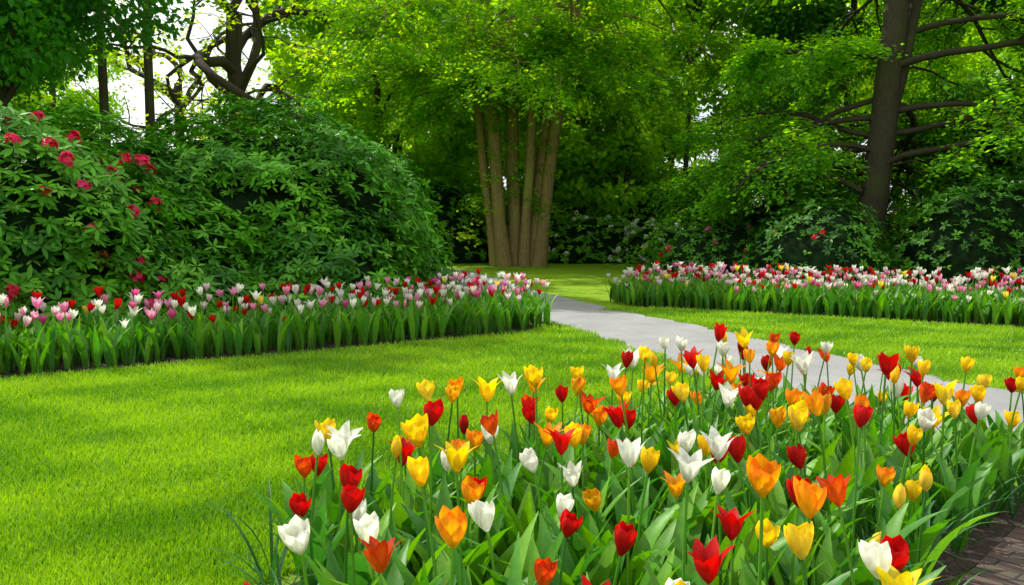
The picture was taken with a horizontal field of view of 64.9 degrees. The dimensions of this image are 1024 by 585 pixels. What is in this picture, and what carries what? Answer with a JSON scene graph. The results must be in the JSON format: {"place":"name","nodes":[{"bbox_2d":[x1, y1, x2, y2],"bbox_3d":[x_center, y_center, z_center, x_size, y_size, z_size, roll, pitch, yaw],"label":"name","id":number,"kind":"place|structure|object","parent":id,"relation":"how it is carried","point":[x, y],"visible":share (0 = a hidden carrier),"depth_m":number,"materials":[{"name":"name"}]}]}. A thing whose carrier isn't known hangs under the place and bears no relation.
{"place":"outdoors","nodes":[
{"label":"outdoors","id":0,"kind":"place"},
{"bbox_2d":[0,263,1023,584],"bbox_3d":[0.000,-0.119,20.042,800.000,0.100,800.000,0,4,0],"label":"lawn","id":1,"kind":"structure","parent":0,"point":[586,283],"depth_m":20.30,"materials":[{"name":"green plant"}]},
{"bbox_2d":[0,0,199,109],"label":"trees","id":2,"kind":"object","parent":1,"relation":"on","point":[27,38],"visible":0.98,"depth_m":16.76,"materials":[{"name":"green plant"}]},
{"bbox_2d":[66,0,293,146],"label":"oak tree","id":3,"kind":"object","parent":1,"relation":"on","point":[139,73],"visible":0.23,"depth_m":46.13,"materials":[{"name":"green plant"}]},
{"bbox_2d":[0,91,465,347],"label":"rhododendron bush","id":4,"kind":"object","parent":1,"relation":"on","point":[82,217],"visible":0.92,"depth_m":11.79,"materials":[{"name":"green plant"}]},
{"bbox_2d":[136,22,383,139],"bbox_3d":[-11.828,-11.418,40.320,18.478,20.302,12.525,-3,5,-40],"label":"oak tree","id":5,"kind":"object","parent":1,"relation":"on","point":[217,42],"visible":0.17,"depth_m":39.22,"materials":[{"name":"green plant"}]},
{"bbox_2d":[49,0,482,248],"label":"oak tree","id":6,"kind":"object","parent":1,"relation":"on","point":[236,83],"visible":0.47,"depth_m":28.00,"materials":[{"name":"green plant"}]},
{"bbox_2d":[0,269,556,377],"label":"flower bed","id":7,"kind":"object","parent":1,"relation":"on","point":[117,338],"visible":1,"depth_m":8.99,"materials":[{"name":"green plant"}]},
{"bbox_2d":[10,0,1023,202],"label":"trees","id":8,"kind":"object","parent":1,"relation":"on","point":[815,16],"visible":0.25,"depth_m":36.25,"materials":[{"name":"green plant"}]},
{"bbox_2d":[11,0,1023,226],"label":"trees","id":9,"kind":"object","parent":1,"relation":"on","point":[605,171],"visible":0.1,"depth_m":41.33,"materials":[{"name":"green plant"}]},
{"bbox_2d":[290,0,783,266],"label":"beech tree","id":10,"kind":"object","parent":1,"relation":"on","point":[550,66],"visible":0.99,"depth_m":30.49,"materials":[{"name":"green plant"}]},
{"bbox_2d":[190,322,1023,584],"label":"flower bed","id":11,"kind":"object","parent":1,"relation":"on","point":[741,482],"visible":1,"depth_m":2.90,"materials":[{"name":"green plant"}]},
{"bbox_2d":[381,163,1013,266],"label":"shrubs","id":12,"kind":"object","parent":1,"relation":"on","point":[593,240],"visible":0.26,"depth_m":36.66,"materials":[{"name":"green plant"}]},
{"bbox_2d":[604,261,1023,327],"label":"flower bed","id":13,"kind":"object","parent":1,"relation":"on","point":[1002,304],"visible":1,"depth_m":13.23,"materials":[{"name":"green plant"}]},
{"bbox_2d":[606,0,1023,270],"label":"beech tree","id":14,"kind":"object","parent":1,"relation":"on","point":[752,160],"visible":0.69,"depth_m":24.79,"materials":[{"name":"green plant"}]},
{"bbox_2d":[648,157,1023,287],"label":"shrubs","id":15,"kind":"object","parent":1,"relation":"on","point":[982,229],"visible":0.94,"depth_m":20.84,"materials":[{"name":"green plant"}]},
{"bbox_2d":[42,0,1020,211],"label":"sky","id":16,"kind":"structure","parent":0,"point":[163,69],"materials":[{"name":"white"}]},
{"bbox_2d":[431,268,1023,433],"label":"garden path","id":17,"kind":"structure","parent":0,"point":[634,330],"depth_m":9.40,"materials":[{"name":"concrete"}]},
{"bbox_2d":[958,520,1023,584],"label":"brick paving","id":18,"kind":"structure","parent":0,"point":[1006,553],"depth_m":3.16,"materials":[{"name":"brick"}]}
]}

